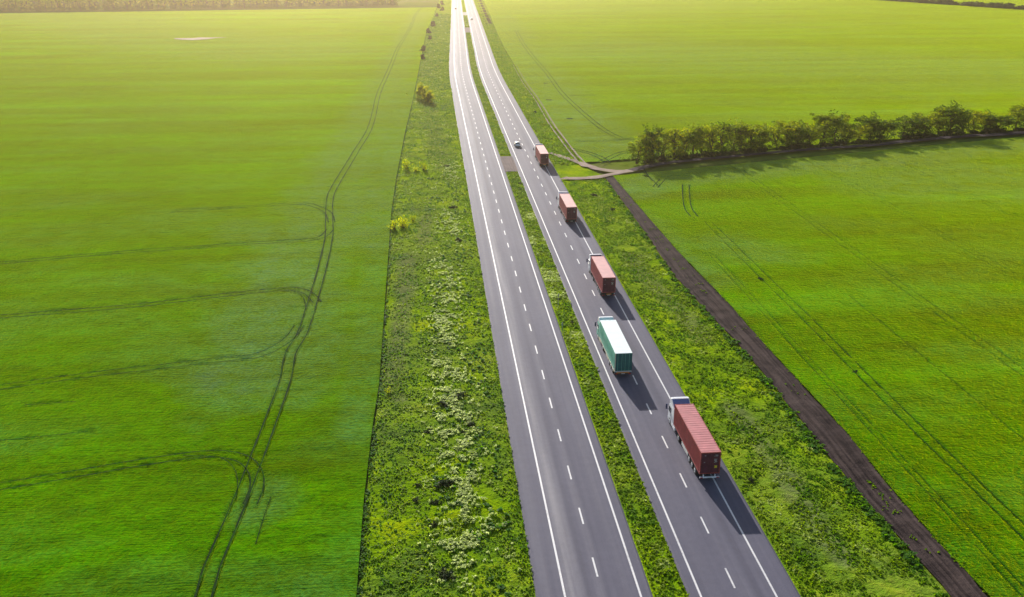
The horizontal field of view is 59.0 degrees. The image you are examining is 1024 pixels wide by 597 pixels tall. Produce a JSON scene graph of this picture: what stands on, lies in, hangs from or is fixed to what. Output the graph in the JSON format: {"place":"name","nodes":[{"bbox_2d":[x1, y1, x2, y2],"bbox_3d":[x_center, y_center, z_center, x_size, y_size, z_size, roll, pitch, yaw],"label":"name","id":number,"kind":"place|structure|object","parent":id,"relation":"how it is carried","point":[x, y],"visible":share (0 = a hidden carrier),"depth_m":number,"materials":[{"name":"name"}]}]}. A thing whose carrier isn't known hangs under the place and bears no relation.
{"place":"outdoors","nodes":[
{"label":"outdoors","id":0,"kind":"place"},
{"bbox_2d":[0,6,424,596],"bbox_3d":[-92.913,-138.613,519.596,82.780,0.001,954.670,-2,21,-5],"label":"wheel lines in west field","id":1,"kind":"structure","parent":0,"point":[230,360],"depth_m":131.84,"materials":[{"name":"green plant"}]},
{"bbox_2d":[0,7,436,596],"bbox_3d":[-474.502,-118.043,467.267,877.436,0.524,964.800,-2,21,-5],"label":"crop field","id":2,"kind":"structure","parent":0,"point":[128,135],"depth_m":167.60,"materials":[{"name":"green plant"}]},
{"bbox_2d":[174,37,223,39],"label":"bare sand patch","id":3,"kind":"object","parent":2,"relation":"on","point":[199,38],"visible":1,"depth_m":624.00,"materials":[{"name":"beige sand"}]},
{"bbox_2d":[0,0,1023,596],"bbox_3d":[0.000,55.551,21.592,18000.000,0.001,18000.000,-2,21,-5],"label":"ground","id":4,"kind":"structure","parent":0,"point":[620,164],"depth_m":284.12,"materials":[{"name":"brown soil"}]},
{"bbox_2d":[0,0,7,11],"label":"shelterbelt tree","id":5,"kind":"object","parent":4,"relation":"on","point":[4,9],"visible":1,"depth_m":891.17,"materials":[{"name":"green plant"}]},
{"bbox_2d":[3,0,16,11],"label":"shelterbelt tree","id":6,"kind":"object","parent":4,"relation":"on","point":[10,8],"visible":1,"depth_m":890.83,"materials":[{"name":"green plant"}]},
{"bbox_2d":[15,0,27,10],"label":"shelterbelt tree","id":7,"kind":"object","parent":4,"relation":"on","point":[18,4],"visible":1,"depth_m":894.31,"materials":[{"name":"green plant"}]},
{"bbox_2d":[32,0,42,10],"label":"shelterbelt tree","id":8,"kind":"object","parent":4,"relation":"on","point":[39,5],"visible":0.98,"depth_m":898.72,"materials":[{"name":"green plant"}]},
{"bbox_2d":[51,0,62,10],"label":"shelterbelt tree","id":9,"kind":"object","parent":4,"relation":"on","point":[55,3],"visible":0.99,"depth_m":903.71,"materials":[{"name":"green plant"}]},
{"bbox_2d":[57,0,69,10],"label":"shelterbelt tree","id":10,"kind":"object","parent":4,"relation":"on","point":[64,6],"visible":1,"depth_m":901.87,"materials":[{"name":"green plant"}]},
{"bbox_2d":[106,0,118,9],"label":"shelterbelt tree","id":11,"kind":"object","parent":4,"relation":"on","point":[115,8],"visible":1,"depth_m":914.43,"materials":[{"name":"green plant"}]},
{"bbox_2d":[124,0,136,8],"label":"shelterbelt tree","id":12,"kind":"object","parent":4,"relation":"on","point":[128,4],"visible":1,"depth_m":917.52,"materials":[{"name":"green plant"}]},
{"bbox_2d":[139,0,153,8],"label":"shelterbelt tree","id":13,"kind":"object","parent":4,"relation":"on","point":[150,6],"visible":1,"depth_m":922.72,"materials":[{"name":"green plant"}]},
{"bbox_2d":[158,0,169,8],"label":"shelterbelt tree","id":14,"kind":"object","parent":4,"relation":"on","point":[163,4],"visible":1,"depth_m":925.65,"materials":[{"name":"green plant"}]},
{"bbox_2d":[169,0,181,8],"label":"shelterbelt tree","id":15,"kind":"object","parent":4,"relation":"on","point":[173,6],"visible":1,"depth_m":932.18,"materials":[{"name":"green plant"}]},
{"bbox_2d":[191,0,204,8],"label":"shelterbelt tree","id":16,"kind":"object","parent":4,"relation":"on","point":[198,5],"visible":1,"depth_m":934.46,"materials":[{"name":"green plant"}]},
{"bbox_2d":[237,0,249,7],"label":"shelterbelt tree","id":17,"kind":"object","parent":4,"relation":"on","point":[244,5],"visible":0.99,"depth_m":947.17,"materials":[{"name":"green plant"}]},
{"bbox_2d":[285,0,297,6],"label":"shelterbelt tree","id":18,"kind":"object","parent":4,"relation":"on","point":[290,4],"visible":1,"depth_m":958.39,"materials":[{"name":"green plant"}]},
{"bbox_2d":[386,219,397,229],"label":"yellow shrub","id":19,"kind":"object","parent":4,"relation":"on","point":[394,224],"visible":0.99,"depth_m":203.43,"materials":[{"name":"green plant"}]},
{"bbox_2d":[359,0,535,596],"bbox_3d":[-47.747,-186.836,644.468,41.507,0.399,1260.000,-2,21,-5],"label":"verge","id":20,"kind":"structure","parent":4,"relation":"on","point":[494,500],"depth_m":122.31,"materials":[{"name":"green plant"}]},
{"bbox_2d":[356,33,426,596],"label":"field border weeds","id":21,"kind":"object","parent":20,"relation":"on","point":[360,588],"visible":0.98,"depth_m":114.41,"materials":[{"name":"green plant"}]},
{"bbox_2d":[398,215,409,227],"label":"yellow shrub","id":22,"kind":"object","parent":20,"relation":"on","point":[404,222],"visible":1,"depth_m":204.81,"materials":[{"name":"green plant"}]},
{"bbox_2d":[401,156,409,169],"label":"yellow shrub","id":23,"kind":"object","parent":20,"relation":"on","point":[406,164],"visible":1,"depth_m":258.37,"materials":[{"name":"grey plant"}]},
{"bbox_2d":[406,82,428,99],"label":"verge tree","id":24,"kind":"object","parent":20,"relation":"on","point":[420,87],"visible":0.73,"depth_m":375.47,"materials":[{"name":"green plant"}]},
{"bbox_2d":[420,89,434,102],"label":"verge tree","id":25,"kind":"object","parent":20,"relation":"on","point":[428,96],"visible":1,"depth_m":368.10,"materials":[{"name":"green plant"}]},
{"bbox_2d":[436,479,454,488],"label":"dark bush","id":26,"kind":"object","parent":20,"relation":"on","point":[447,482],"visible":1,"depth_m":106.78,"materials":[{"name":"green plant"}]},
{"bbox_2d":[438,566,455,580],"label":"dark bush","id":27,"kind":"object","parent":20,"relation":"on","point":[445,575],"visible":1,"depth_m":91.23,"materials":[{"name":"green plant"}]},
{"bbox_2d":[404,156,521,594],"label":"pale weeds","id":28,"kind":"object","parent":20,"relation":"on","point":[463,543],"visible":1,"depth_m":117.58,"materials":[{"name":"green plant"}]},
{"bbox_2d":[425,54,511,596],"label":"broadleaf weeds","id":29,"kind":"object","parent":20,"relation":"on","point":[500,586],"visible":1,"depth_m":125.57,"materials":[{"name":"green plant"}]},
{"bbox_2d":[473,0,600,177],"bbox_3d":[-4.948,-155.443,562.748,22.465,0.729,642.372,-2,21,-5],"label":"verge grass","id":30,"kind":"structure","parent":4,"relation":"on","point":[531,115],"depth_m":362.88,"materials":[{"name":"green plant"}]},
{"bbox_2d":[449,0,652,596],"bbox_3d":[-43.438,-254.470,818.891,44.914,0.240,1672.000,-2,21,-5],"label":"carriageway","id":31,"kind":"structure","parent":4,"relation":"on","point":[579,545],"depth_m":124.88,"materials":[{"name":"grey asphalt"}]},
{"bbox_2d":[500,156,517,171],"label":"median crossover","id":32,"kind":"object","parent":31,"relation":"on","point":[508,163],"visible":1,"depth_m":266.08,"materials":[{"name":"grey concrete"}]},
{"bbox_2d":[454,1,641,596],"bbox_3d":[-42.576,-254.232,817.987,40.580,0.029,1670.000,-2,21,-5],"label":"road markings","id":33,"kind":"object","parent":31,"relation":"on","point":[632,570],"visible":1,"depth_m":124.30,"materials":[{"name":"paint"}]},
{"bbox_2d":[461,0,689,596],"bbox_3d":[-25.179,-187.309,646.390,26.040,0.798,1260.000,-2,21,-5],"label":"median verge","id":34,"kind":"structure","parent":4,"relation":"on","point":[636,506],"depth_m":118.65,"materials":[{"name":"green plant"}]},
{"bbox_2d":[550,152,641,179],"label":"dirt junction tracks","id":35,"kind":"object","parent":4,"relation":"on","point":[615,172],"visible":1,"depth_m":255.88},
{"bbox_2d":[464,0,800,596],"bbox_3d":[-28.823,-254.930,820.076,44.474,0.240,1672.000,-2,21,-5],"label":"carriageway","id":36,"kind":"structure","parent":4,"relation":"on","point":[716,550],"depth_m":122.18,"materials":[{"name":"grey asphalt"}]},
{"bbox_2d":[533,144,548,165],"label":"container truck","id":37,"kind":"object","parent":36,"relation":"on","point":[541,153],"visible":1,"depth_m":262.68,"materials":[{"name":"orange paint"}]},
{"bbox_2d":[556,192,576,221],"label":"container truck","id":38,"kind":"object","parent":36,"relation":"on","point":[567,206],"visible":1,"depth_m":210.02,"materials":[{"name":"orange paint"}]},
{"bbox_2d":[586,254,615,295],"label":"container truck","id":39,"kind":"object","parent":36,"relation":"on","point":[602,273],"visible":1,"depth_m":166.59,"materials":[{"name":"red paint"}]},
{"bbox_2d":[595,316,631,373],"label":"curtain side truck","id":40,"kind":"object","parent":36,"relation":"on","point":[615,345],"visible":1,"depth_m":136.59,"materials":[{"name":"white paint"}]},
{"bbox_2d":[465,0,777,596],"bbox_3d":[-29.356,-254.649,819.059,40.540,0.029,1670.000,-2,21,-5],"label":"road markings","id":41,"kind":"object","parent":36,"relation":"on","point":[759,564],"visible":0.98,"depth_m":124.80,"materials":[{"name":"paint"}]},
{"bbox_2d":[666,396,721,477],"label":"container truck","id":42,"kind":"object","parent":36,"relation":"on","point":[696,439],"visible":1,"depth_m":111.15,"materials":[{"name":"red paint"}]},
{"bbox_2d":[619,135,655,163],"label":"roadside tree","id":43,"kind":"object","parent":4,"relation":"on","point":[636,149],"visible":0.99,"depth_m":263.61,"materials":[{"name":"green plant"}]},
{"bbox_2d":[636,132,659,160],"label":"roadside tree","id":44,"kind":"object","parent":4,"relation":"on","point":[643,135],"visible":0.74,"depth_m":264.82,"materials":[{"name":"green plant"}]},
{"bbox_2d":[643,159,657,164],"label":"hedge bush","id":45,"kind":"object","parent":4,"relation":"on","point":[650,161],"visible":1,"depth_m":265.59,"materials":[{"name":"green plant"}]},
{"bbox_2d":[636,124,667,158],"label":"roadside tree","id":46,"kind":"object","parent":4,"relation":"on","point":[659,129],"visible":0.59,"depth_m":267.25,"materials":[{"name":"green plant"}]},
{"bbox_2d":[655,154,668,162],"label":"hedge bush","id":47,"kind":"object","parent":4,"relation":"on","point":[661,158],"visible":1,"depth_m":267.76,"materials":[{"name":"green plant"}]},
{"bbox_2d":[654,127,677,157],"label":"roadside tree","id":48,"kind":"object","parent":4,"relation":"on","point":[662,142],"visible":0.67,"depth_m":270.20,"materials":[{"name":"green plant"}]},
{"bbox_2d":[664,127,690,159],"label":"roadside tree","id":49,"kind":"object","parent":4,"relation":"on","point":[672,136],"visible":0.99,"depth_m":268.64,"materials":[{"name":"green plant"}]},
{"bbox_2d":[665,154,694,159],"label":"hedge bush","id":50,"kind":"object","parent":4,"relation":"on","point":[686,156],"visible":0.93,"depth_m":270.59,"materials":[{"name":"green plant"}]},
{"bbox_2d":[673,129,701,155],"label":"roadside tree","id":51,"kind":"object","parent":4,"relation":"on","point":[690,137],"visible":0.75,"depth_m":269.86,"materials":[{"name":"green plant"}]},
{"bbox_2d":[681,122,707,153],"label":"roadside tree","id":52,"kind":"object","parent":4,"relation":"on","point":[700,141],"visible":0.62,"depth_m":272.92,"materials":[{"name":"green plant"}]},
{"bbox_2d":[695,151,715,157],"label":"hedge bush","id":53,"kind":"object","parent":4,"relation":"on","point":[703,154],"visible":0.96,"depth_m":273.31,"materials":[{"name":"green plant"}]},
{"bbox_2d":[700,125,725,154],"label":"roadside tree","id":54,"kind":"object","parent":4,"relation":"on","point":[712,132],"visible":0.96,"depth_m":273.19,"materials":[{"name":"green plant"}]},
{"bbox_2d":[711,151,730,156],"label":"hedge bush","id":55,"kind":"object","parent":4,"relation":"on","point":[721,153],"visible":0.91,"depth_m":274.87,"materials":[{"name":"green plant"}]},
{"bbox_2d":[707,121,739,151],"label":"roadside tree","id":56,"kind":"object","parent":4,"relation":"on","point":[726,135],"visible":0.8,"depth_m":275.77,"materials":[{"name":"green plant"}]},
{"bbox_2d":[735,147,755,153],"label":"hedge bush","id":57,"kind":"object","parent":4,"relation":"on","point":[747,150],"visible":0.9,"depth_m":278.37,"materials":[{"name":"green plant"}]},
{"bbox_2d":[483,0,1023,161],"bbox_3d":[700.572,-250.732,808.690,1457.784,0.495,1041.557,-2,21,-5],"label":"crop field beyond trees","id":58,"kind":"object","parent":4,"relation":"on","point":[627,69],"visible":0.92,"depth_m":501.45,"materials":[{"name":"green plant"}]},
{"bbox_2d":[513,65,585,162],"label":"field edge wheel track","id":59,"kind":"structure","parent":58,"relation":"on","point":[555,126],"depth_m":311.90,"materials":[{"name":"green plant"}]},
{"bbox_2d":[693,126,715,152],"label":"roadside tree","id":60,"kind":"object","parent":58,"relation":"on","point":[702,147],"visible":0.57,"depth_m":274.89,"materials":[{"name":"green plant"}]},
{"bbox_2d":[721,122,746,153],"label":"roadside tree","id":61,"kind":"object","parent":58,"relation":"on","point":[736,140],"visible":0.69,"depth_m":278.18,"materials":[{"name":"green plant"}]},
{"bbox_2d":[728,118,754,149],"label":"roadside tree","id":62,"kind":"object","parent":58,"relation":"on","point":[743,125],"visible":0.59,"depth_m":279.59,"materials":[{"name":"green plant"}]},
{"bbox_2d":[748,125,777,150],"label":"roadside tree","id":63,"kind":"object","parent":58,"relation":"on","point":[766,139],"visible":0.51,"depth_m":280.70,"materials":[{"name":"green plant"}]},
{"bbox_2d":[767,125,791,148],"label":"roadside tree","id":64,"kind":"object","parent":58,"relation":"on","point":[775,136],"visible":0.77,"depth_m":284.36,"materials":[{"name":"green plant"}]},
{"bbox_2d":[768,119,806,145],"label":"roadside tree","id":65,"kind":"object","parent":58,"relation":"on","point":[779,123],"visible":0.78,"depth_m":285.90,"materials":[{"name":"green plant"}]},
{"bbox_2d":[781,121,817,148],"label":"roadside tree","id":66,"kind":"object","parent":58,"relation":"on","point":[802,137],"visible":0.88,"depth_m":284.30,"materials":[{"name":"green plant"}]},
{"bbox_2d":[804,122,828,145],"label":"roadside tree","id":67,"kind":"object","parent":58,"relation":"on","point":[813,127],"visible":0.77,"depth_m":287.04,"materials":[{"name":"green plant"}]},
{"bbox_2d":[804,117,842,143],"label":"roadside tree","id":68,"kind":"object","parent":58,"relation":"on","point":[826,125],"visible":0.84,"depth_m":289.12,"materials":[{"name":"green plant"}]},
{"bbox_2d":[809,109,851,142],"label":"roadside tree","id":69,"kind":"object","parent":58,"relation":"on","point":[831,118],"visible":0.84,"depth_m":291.26,"materials":[{"name":"green plant"}]},
{"bbox_2d":[836,121,865,143],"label":"roadside tree","id":70,"kind":"object","parent":58,"relation":"on","point":[850,134],"visible":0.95,"depth_m":290.07,"materials":[{"name":"green plant"}]},
{"bbox_2d":[848,124,872,141],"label":"roadside tree","id":71,"kind":"object","parent":58,"relation":"on","point":[861,131],"visible":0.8,"depth_m":292.08,"materials":[{"name":"green plant"}]},
{"bbox_2d":[854,111,893,141],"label":"roadside tree","id":72,"kind":"object","parent":58,"relation":"on","point":[874,122],"visible":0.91,"depth_m":294.14,"materials":[{"name":"green plant"}]},
{"bbox_2d":[864,119,899,138],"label":"roadside tree","id":73,"kind":"object","parent":58,"relation":"on","point":[891,126],"visible":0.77,"depth_m":295.11,"materials":[{"name":"green plant"}]},
{"bbox_2d":[895,112,934,138],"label":"roadside tree","id":74,"kind":"object","parent":58,"relation":"on","point":[921,125],"visible":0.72,"depth_m":300.12,"materials":[{"name":"green plant"}]},
{"bbox_2d":[911,112,948,134],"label":"roadside tree","id":75,"kind":"object","parent":58,"relation":"on","point":[938,120],"visible":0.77,"depth_m":301.57,"materials":[{"name":"green plant"}]},
{"bbox_2d":[928,107,955,131],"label":"roadside tree","id":76,"kind":"object","parent":58,"relation":"on","point":[948,119],"visible":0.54,"depth_m":304.37,"materials":[{"name":"green plant"}]},
{"bbox_2d":[933,100,974,135],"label":"roadside tree","id":77,"kind":"object","parent":58,"relation":"on","point":[959,115],"visible":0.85,"depth_m":303.68,"materials":[{"name":"green plant"}]},
{"bbox_2d":[953,106,978,131],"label":"roadside tree","id":78,"kind":"object","parent":58,"relation":"on","point":[967,119],"visible":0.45,"depth_m":306.61,"materials":[{"name":"green plant"}]},
{"bbox_2d":[963,110,989,129],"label":"roadside tree","id":79,"kind":"object","parent":58,"relation":"on","point":[976,127],"visible":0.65,"depth_m":310.61,"materials":[{"name":"green plant"}]},
{"bbox_2d":[970,109,1005,128],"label":"roadside tree","id":80,"kind":"object","parent":58,"relation":"on","point":[986,115],"visible":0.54,"depth_m":312.59,"materials":[{"name":"green plant"}]},
{"bbox_2d":[979,115,1018,131],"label":"roadside tree","id":81,"kind":"object","parent":58,"relation":"on","point":[1007,121],"visible":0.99,"depth_m":309.47,"materials":[{"name":"green plant"}]},
{"bbox_2d":[999,2,1015,8],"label":"hedgerow bush","id":82,"kind":"object","parent":58,"relation":"on","point":[1008,5],"visible":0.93,"depth_m":928.97,"materials":[{"name":"green plant"}]},
{"bbox_2d":[1001,104,1023,128],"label":"roadside tree","id":83,"kind":"object","parent":58,"relation":"on","point":[1017,113],"visible":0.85,"depth_m":312.42,"materials":[{"name":"green plant"}]},
{"bbox_2d":[1008,105,1023,126],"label":"roadside tree","id":84,"kind":"object","parent":58,"relation":"on","point":[1020,116],"visible":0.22,"depth_m":319.02,"materials":[{"name":"green plant"}]},
{"bbox_2d":[736,123,772,150],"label":"roadside tree","id":85,"kind":"object","parent":4,"relation":"on","point":[754,131],"visible":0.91,"depth_m":277.49,"materials":[{"name":"green plant"}]},
{"bbox_2d":[561,176,950,596],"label":"verge","id":86,"kind":"structure","parent":4,"relation":"on","point":[890,585],"depth_m":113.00,"materials":[{"name":"green plant"}]},
{"bbox_2d":[775,146,791,149],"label":"hedge bush","id":87,"kind":"object","parent":4,"relation":"on","point":[784,148],"visible":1,"depth_m":283.08,"materials":[{"name":"green plant"}]},
{"bbox_2d":[789,143,804,148],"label":"hedge bush","id":88,"kind":"object","parent":4,"relation":"on","point":[795,146],"visible":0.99,"depth_m":284.51,"materials":[{"name":"green plant"}]},
{"bbox_2d":[817,142,832,146],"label":"hedge bush","id":89,"kind":"object","parent":4,"relation":"on","point":[828,144],"visible":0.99,"depth_m":288.50,"materials":[{"name":"green plant"}]},
{"bbox_2d":[627,131,1023,170],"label":"dirt track","id":90,"kind":"object","parent":4,"relation":"on","point":[816,148],"visible":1,"depth_m":285.00,"materials":[{"name":"brown soil"}]},
{"bbox_2d":[833,139,846,145],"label":"hedge bush","id":91,"kind":"object","parent":4,"relation":"on","point":[840,142],"visible":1,"depth_m":289.03,"materials":[{"name":"green plant"}]},
{"bbox_2d":[850,139,878,143],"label":"hedge bush","id":92,"kind":"object","parent":4,"relation":"on","point":[861,141],"visible":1,"depth_m":291.63,"materials":[{"name":"green plant"}]},
{"bbox_2d":[889,117,920,139],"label":"roadside tree","id":93,"kind":"object","parent":4,"relation":"on","point":[903,124],"visible":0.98,"depth_m":297.20,"materials":[{"name":"green plant"}]},
{"bbox_2d":[898,134,917,139],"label":"hedge bush","id":94,"kind":"object","parent":4,"relation":"on","point":[907,137],"visible":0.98,"depth_m":298.06,"materials":[{"name":"green plant"}]},
{"bbox_2d":[912,133,930,137],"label":"hedge bush","id":95,"kind":"object","parent":4,"relation":"on","point":[927,136],"visible":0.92,"depth_m":300.66,"materials":[{"name":"green plant"}]},
{"bbox_2d":[936,130,957,135],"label":"hedge bush","id":96,"kind":"object","parent":4,"relation":"on","point":[945,133],"visible":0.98,"depth_m":303.61,"materials":[{"name":"green plant"}]},
{"bbox_2d":[980,127,995,133],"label":"hedge bush","id":97,"kind":"object","parent":4,"relation":"on","point":[988,130],"visible":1,"depth_m":308.75,"materials":[{"name":"green plant"}]},
{"bbox_2d":[516,32,628,163],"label":"wheel lines in far field","id":98,"kind":"structure","parent":0,"point":[581,113],"depth_m":317.25,"materials":[{"name":"green plant"}]},
{"bbox_2d":[605,176,986,596],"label":"dark farm track","id":99,"kind":"structure","parent":0,"point":[848,457],"depth_m":119.65,"materials":[{"name":"soil"}]},
{"bbox_2d":[613,137,1023,596],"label":"crop field","id":100,"kind":"structure","parent":0,"point":[817,275],"depth_m":165.53,"materials":[{"name":"green plant"}]},
{"bbox_2d":[644,151,1023,596],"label":"wheel lines in east field","id":101,"kind":"structure","parent":0,"point":[865,371],"depth_m":139.69,"materials":[{"name":"green plant"}]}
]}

